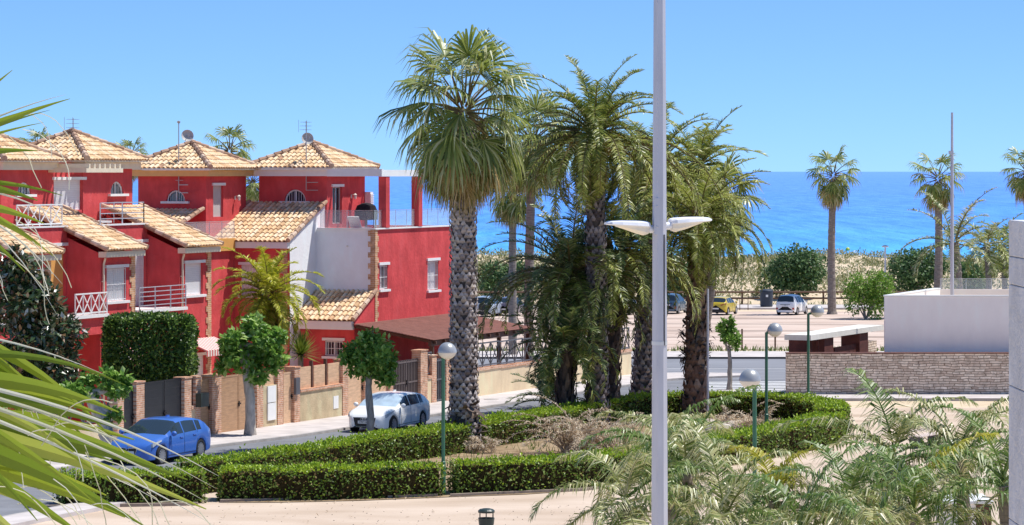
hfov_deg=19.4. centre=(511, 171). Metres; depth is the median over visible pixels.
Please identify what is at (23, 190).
window
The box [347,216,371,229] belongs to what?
sun lounger
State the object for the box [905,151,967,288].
fan palm
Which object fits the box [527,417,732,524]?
feather palm
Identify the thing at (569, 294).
date palm
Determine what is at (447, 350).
globe lamp
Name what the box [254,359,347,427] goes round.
garden wall
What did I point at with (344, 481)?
clipped hedge
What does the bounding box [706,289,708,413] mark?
sign post
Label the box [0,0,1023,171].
sky
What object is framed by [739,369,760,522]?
globe lamp
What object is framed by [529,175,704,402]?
date palm
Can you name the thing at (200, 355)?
window
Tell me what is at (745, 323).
tyre track
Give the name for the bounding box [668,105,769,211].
date palm
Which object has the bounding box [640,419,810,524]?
feather palm
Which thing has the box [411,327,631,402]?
garden wall
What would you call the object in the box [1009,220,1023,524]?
concrete column
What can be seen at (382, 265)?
window
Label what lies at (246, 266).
window
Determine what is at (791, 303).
parked car
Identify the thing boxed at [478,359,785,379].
cross road
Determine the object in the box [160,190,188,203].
window
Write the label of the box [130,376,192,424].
garden wall
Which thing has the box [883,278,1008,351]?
white building
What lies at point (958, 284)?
feather palm
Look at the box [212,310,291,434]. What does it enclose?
street tree
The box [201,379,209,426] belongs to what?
gate
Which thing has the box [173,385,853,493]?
clipped hedge
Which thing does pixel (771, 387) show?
cross road
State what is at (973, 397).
pavement
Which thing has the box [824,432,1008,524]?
feather palm
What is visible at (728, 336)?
street tree
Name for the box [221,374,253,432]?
gate
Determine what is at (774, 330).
globe lamp
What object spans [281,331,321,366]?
yucca
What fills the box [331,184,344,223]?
door
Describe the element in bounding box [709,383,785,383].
zebra stripe
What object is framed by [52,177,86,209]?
window
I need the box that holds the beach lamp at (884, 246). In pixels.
[882,245,888,276]
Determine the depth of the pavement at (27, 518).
82.25 m
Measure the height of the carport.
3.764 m
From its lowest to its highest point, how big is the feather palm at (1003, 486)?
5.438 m
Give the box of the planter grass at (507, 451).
[361,425,771,478]
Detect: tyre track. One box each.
[490,337,763,338]
[501,336,783,337]
[517,322,771,323]
[625,323,825,324]
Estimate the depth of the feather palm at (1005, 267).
161.85 m
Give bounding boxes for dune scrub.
[475,247,1009,300]
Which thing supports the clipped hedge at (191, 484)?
on the garden path
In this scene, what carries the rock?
on the planter bed
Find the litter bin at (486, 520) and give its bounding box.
[478,508,494,524]
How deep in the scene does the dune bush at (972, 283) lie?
266.65 m
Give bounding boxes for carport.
[354,313,529,364]
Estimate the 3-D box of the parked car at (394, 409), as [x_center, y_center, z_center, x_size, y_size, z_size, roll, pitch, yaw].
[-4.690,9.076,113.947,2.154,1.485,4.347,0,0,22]
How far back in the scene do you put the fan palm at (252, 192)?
199.51 m
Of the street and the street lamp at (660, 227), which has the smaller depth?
the street lamp at (660, 227)
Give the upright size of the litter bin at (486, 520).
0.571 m
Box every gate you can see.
[124,390,134,432]
[145,378,181,417]
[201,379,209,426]
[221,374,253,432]
[283,371,292,423]
[348,366,362,413]
[393,358,417,392]
[437,358,440,401]
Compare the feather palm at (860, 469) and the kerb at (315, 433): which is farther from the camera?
the kerb at (315, 433)
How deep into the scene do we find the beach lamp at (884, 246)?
234.94 m
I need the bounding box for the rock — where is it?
[698,418,745,432]
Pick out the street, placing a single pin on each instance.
(8, 506)
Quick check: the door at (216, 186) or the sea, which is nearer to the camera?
the door at (216, 186)
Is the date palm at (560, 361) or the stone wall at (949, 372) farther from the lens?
the stone wall at (949, 372)
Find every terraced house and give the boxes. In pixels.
[0,134,78,412]
[16,117,149,423]
[71,121,258,379]
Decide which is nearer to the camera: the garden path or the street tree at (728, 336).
the garden path
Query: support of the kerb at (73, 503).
on the ground at (956, 404)
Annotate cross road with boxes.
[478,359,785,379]
[736,380,785,393]
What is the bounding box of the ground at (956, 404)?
[476,254,1008,407]
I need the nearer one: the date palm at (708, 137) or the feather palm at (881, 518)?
the feather palm at (881, 518)
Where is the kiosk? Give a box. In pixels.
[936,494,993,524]
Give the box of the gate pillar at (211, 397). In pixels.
[191,373,220,433]
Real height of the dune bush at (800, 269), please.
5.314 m
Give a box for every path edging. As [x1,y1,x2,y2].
[26,502,197,507]
[220,494,437,502]
[450,485,608,496]
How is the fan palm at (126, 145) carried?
on the dirt lot
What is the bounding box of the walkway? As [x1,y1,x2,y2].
[533,305,883,309]
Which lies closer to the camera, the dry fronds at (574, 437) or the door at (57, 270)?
the dry fronds at (574, 437)
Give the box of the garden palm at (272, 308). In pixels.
[211,246,325,352]
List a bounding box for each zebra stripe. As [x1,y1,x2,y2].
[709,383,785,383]
[709,386,785,386]
[714,389,785,389]
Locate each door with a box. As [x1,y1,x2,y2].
[51,242,67,305]
[212,183,225,216]
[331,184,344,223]
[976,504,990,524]
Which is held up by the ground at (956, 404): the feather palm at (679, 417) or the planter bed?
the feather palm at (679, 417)
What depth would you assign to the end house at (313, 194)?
133.70 m
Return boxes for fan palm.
[0,70,217,524]
[19,127,50,142]
[115,136,148,204]
[203,124,256,180]
[246,176,258,201]
[373,24,548,449]
[485,91,581,361]
[488,181,542,354]
[687,150,766,360]
[806,145,862,314]
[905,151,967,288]
[999,146,1023,203]
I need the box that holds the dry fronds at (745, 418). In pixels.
[695,399,783,428]
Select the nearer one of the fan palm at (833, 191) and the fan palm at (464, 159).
the fan palm at (464, 159)
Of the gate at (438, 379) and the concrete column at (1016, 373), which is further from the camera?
the gate at (438, 379)
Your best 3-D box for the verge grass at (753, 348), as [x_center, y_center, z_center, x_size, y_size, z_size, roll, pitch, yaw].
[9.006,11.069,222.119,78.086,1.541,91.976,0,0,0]
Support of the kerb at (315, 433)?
on the ground at (956, 404)
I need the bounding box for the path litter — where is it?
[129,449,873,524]
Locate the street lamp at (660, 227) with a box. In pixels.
[604,0,711,524]
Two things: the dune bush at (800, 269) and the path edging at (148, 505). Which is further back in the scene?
the dune bush at (800, 269)
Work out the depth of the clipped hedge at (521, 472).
89.90 m
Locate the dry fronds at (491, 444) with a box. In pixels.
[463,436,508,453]
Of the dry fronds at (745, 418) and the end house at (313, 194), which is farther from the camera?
the end house at (313, 194)
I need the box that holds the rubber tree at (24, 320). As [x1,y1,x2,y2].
[0,240,90,413]
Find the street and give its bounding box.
[0,380,781,515]
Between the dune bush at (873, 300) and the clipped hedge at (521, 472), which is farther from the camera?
the dune bush at (873, 300)
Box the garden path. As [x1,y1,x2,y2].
[32,408,1008,524]
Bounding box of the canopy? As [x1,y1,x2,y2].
[784,325,883,351]
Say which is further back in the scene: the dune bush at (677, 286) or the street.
the dune bush at (677, 286)
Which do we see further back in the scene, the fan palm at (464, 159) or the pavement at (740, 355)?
the pavement at (740, 355)
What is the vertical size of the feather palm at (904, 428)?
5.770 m
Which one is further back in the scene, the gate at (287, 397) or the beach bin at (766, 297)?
the beach bin at (766, 297)
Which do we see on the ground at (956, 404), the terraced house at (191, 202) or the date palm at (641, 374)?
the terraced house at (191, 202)
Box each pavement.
[3,389,746,524]
[46,380,632,467]
[478,351,883,358]
[619,372,740,380]
[804,394,1008,400]
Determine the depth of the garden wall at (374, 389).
123.25 m
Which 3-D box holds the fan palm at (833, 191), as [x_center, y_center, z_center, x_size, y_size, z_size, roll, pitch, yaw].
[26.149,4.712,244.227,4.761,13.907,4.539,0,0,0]
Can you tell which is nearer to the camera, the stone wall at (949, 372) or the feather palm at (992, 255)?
the stone wall at (949, 372)
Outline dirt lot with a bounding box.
[475,312,883,348]
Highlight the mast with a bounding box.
[949,112,953,294]
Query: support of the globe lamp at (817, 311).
on the garden path
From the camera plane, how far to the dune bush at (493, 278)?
274.25 m
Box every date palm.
[477,186,652,400]
[489,54,725,424]
[500,289,620,406]
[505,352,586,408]
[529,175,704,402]
[550,101,745,393]
[633,157,773,418]
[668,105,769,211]
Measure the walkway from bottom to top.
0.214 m
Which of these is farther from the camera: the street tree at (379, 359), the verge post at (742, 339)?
the verge post at (742, 339)
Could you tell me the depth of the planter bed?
102.30 m
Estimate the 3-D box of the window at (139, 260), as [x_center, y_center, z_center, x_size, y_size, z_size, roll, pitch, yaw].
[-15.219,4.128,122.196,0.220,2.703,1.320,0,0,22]
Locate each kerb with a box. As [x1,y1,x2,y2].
[2,389,721,516]
[55,384,630,470]
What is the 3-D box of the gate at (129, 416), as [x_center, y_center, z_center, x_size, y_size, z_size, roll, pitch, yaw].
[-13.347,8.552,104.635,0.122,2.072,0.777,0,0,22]
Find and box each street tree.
[59,363,136,456]
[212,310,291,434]
[335,325,398,431]
[715,314,741,389]
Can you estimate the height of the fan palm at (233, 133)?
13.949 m
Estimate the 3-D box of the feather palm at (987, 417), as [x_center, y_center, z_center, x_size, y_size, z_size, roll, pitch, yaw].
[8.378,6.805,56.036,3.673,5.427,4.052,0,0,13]
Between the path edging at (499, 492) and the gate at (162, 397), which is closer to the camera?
the path edging at (499, 492)
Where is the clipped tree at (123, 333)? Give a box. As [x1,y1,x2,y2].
[100,310,200,381]
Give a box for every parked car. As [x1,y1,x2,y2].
[110,415,210,464]
[348,390,429,430]
[475,296,501,316]
[496,297,523,315]
[667,293,686,313]
[712,296,736,314]
[776,294,807,314]
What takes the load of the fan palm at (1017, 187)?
on the dirt lot
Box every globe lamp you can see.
[438,342,456,494]
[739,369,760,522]
[764,323,782,423]
[807,305,823,393]
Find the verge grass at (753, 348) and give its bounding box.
[479,300,883,350]
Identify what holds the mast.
on the ground at (956, 404)
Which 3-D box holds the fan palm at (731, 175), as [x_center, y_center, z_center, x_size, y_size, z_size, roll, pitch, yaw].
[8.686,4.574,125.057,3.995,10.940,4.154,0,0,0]
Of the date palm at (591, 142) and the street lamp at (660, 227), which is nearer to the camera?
the street lamp at (660, 227)
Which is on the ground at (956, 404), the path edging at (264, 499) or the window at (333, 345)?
the path edging at (264, 499)
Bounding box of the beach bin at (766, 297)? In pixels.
[760,289,772,306]
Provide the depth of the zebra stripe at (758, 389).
139.49 m
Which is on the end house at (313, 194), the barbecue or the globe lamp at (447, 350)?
the barbecue
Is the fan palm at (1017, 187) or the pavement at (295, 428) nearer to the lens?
the pavement at (295, 428)
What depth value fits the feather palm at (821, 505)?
49.95 m
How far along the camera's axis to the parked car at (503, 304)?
240.43 m
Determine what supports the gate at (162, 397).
attached to the garden wall at (138, 399)
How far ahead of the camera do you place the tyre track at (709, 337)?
198.15 m
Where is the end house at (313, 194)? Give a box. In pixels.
[215,120,451,373]
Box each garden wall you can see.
[35,395,123,439]
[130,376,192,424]
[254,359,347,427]
[361,360,392,400]
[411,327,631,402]
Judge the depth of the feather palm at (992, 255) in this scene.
157.84 m
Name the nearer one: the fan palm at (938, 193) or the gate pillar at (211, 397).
the gate pillar at (211, 397)
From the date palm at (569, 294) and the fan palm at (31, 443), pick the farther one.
the date palm at (569, 294)
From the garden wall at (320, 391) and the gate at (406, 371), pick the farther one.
the gate at (406, 371)
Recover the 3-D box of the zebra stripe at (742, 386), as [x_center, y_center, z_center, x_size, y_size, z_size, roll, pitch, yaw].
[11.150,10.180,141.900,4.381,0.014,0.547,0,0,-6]
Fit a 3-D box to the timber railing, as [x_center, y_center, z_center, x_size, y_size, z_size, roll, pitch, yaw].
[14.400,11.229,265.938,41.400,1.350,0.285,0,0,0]
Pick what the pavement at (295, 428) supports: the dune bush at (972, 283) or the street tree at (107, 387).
the street tree at (107, 387)
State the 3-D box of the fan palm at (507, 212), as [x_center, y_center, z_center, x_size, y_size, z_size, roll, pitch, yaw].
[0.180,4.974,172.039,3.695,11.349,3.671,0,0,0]
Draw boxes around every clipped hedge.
[52,462,209,504]
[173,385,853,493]
[212,455,447,500]
[445,408,850,493]
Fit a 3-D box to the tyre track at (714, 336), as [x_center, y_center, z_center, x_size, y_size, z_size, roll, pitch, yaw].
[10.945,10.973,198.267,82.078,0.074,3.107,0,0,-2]
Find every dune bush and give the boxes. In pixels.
[474,255,497,288]
[478,259,538,296]
[667,259,687,296]
[757,242,827,296]
[842,268,897,319]
[883,245,949,290]
[947,259,992,288]
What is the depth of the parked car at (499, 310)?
237.50 m
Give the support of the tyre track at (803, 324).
on the dirt lot
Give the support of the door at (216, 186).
in the terraced house at (191, 202)
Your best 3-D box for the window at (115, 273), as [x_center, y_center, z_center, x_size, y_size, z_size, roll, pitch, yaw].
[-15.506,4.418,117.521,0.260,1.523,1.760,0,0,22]
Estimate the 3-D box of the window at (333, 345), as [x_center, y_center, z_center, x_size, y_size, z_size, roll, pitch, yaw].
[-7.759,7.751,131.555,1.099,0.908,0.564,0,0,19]
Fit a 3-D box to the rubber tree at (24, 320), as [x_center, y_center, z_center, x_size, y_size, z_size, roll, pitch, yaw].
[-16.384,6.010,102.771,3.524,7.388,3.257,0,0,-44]
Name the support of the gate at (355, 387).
attached to the garden wall at (374, 389)
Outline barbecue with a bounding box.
[354,203,377,227]
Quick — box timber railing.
[475,290,907,303]
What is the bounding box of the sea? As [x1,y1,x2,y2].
[133,172,1023,259]
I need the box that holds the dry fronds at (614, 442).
[584,416,651,447]
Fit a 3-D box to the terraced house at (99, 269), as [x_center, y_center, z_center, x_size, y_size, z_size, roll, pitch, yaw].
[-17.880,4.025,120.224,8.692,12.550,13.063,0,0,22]
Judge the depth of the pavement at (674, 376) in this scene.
149.86 m
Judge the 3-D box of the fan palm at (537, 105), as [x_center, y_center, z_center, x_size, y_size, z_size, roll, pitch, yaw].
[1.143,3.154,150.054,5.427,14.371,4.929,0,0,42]
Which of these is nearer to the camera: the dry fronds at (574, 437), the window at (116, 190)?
the dry fronds at (574, 437)
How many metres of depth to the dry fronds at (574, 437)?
102.04 m
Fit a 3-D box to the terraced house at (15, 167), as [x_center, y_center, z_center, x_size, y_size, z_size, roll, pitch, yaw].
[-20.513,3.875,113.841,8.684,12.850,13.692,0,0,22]
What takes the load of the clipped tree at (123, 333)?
on the ground at (956, 404)
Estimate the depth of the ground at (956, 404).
272.85 m
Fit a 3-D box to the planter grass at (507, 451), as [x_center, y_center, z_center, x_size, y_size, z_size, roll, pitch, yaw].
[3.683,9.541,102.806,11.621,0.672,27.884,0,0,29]
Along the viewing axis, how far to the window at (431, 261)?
138.53 m
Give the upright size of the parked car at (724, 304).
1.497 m
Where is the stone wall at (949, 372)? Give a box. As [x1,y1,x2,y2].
[785,352,1009,393]
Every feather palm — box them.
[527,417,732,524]
[574,385,781,524]
[578,395,753,524]
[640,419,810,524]
[707,444,838,524]
[718,443,905,524]
[742,440,948,524]
[772,368,995,524]
[773,454,949,524]
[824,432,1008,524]
[857,387,1008,524]
[882,402,1009,524]
[892,187,1006,288]
[959,217,1009,288]
[975,212,1023,288]
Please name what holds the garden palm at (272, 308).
on the ground at (956, 404)
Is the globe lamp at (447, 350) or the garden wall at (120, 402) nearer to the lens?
the globe lamp at (447, 350)
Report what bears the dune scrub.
on the ground at (956, 404)
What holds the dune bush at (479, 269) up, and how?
on the ground at (956, 404)
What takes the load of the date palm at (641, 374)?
on the planter bed
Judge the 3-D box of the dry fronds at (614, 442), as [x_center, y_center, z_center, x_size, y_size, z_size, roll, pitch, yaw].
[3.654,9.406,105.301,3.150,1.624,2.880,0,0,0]
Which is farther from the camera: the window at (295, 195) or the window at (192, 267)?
the window at (295, 195)
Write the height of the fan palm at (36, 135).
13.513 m
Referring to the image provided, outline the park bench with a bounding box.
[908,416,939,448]
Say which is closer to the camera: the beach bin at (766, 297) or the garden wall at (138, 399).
the garden wall at (138, 399)
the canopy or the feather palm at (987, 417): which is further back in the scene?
the canopy
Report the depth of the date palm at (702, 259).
119.07 m
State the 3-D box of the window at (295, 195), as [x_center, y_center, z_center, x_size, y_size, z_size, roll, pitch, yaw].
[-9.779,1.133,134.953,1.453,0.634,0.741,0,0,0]
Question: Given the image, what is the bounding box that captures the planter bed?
[221,417,843,501]
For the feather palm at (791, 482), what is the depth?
56.90 m
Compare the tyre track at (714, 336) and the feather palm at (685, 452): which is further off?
the tyre track at (714, 336)
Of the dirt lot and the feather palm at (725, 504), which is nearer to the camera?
the feather palm at (725, 504)
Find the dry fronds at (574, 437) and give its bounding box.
[501,394,643,454]
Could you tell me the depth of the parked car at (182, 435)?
99.01 m
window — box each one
[14,182,36,196]
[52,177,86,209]
[105,264,129,303]
[108,182,128,195]
[135,239,148,305]
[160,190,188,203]
[184,260,206,297]
[197,352,205,379]
[238,262,268,297]
[279,189,309,203]
[322,338,344,358]
[378,262,390,291]
[427,258,440,292]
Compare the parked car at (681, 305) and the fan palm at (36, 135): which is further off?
the parked car at (681, 305)
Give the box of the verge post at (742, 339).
[741,329,742,350]

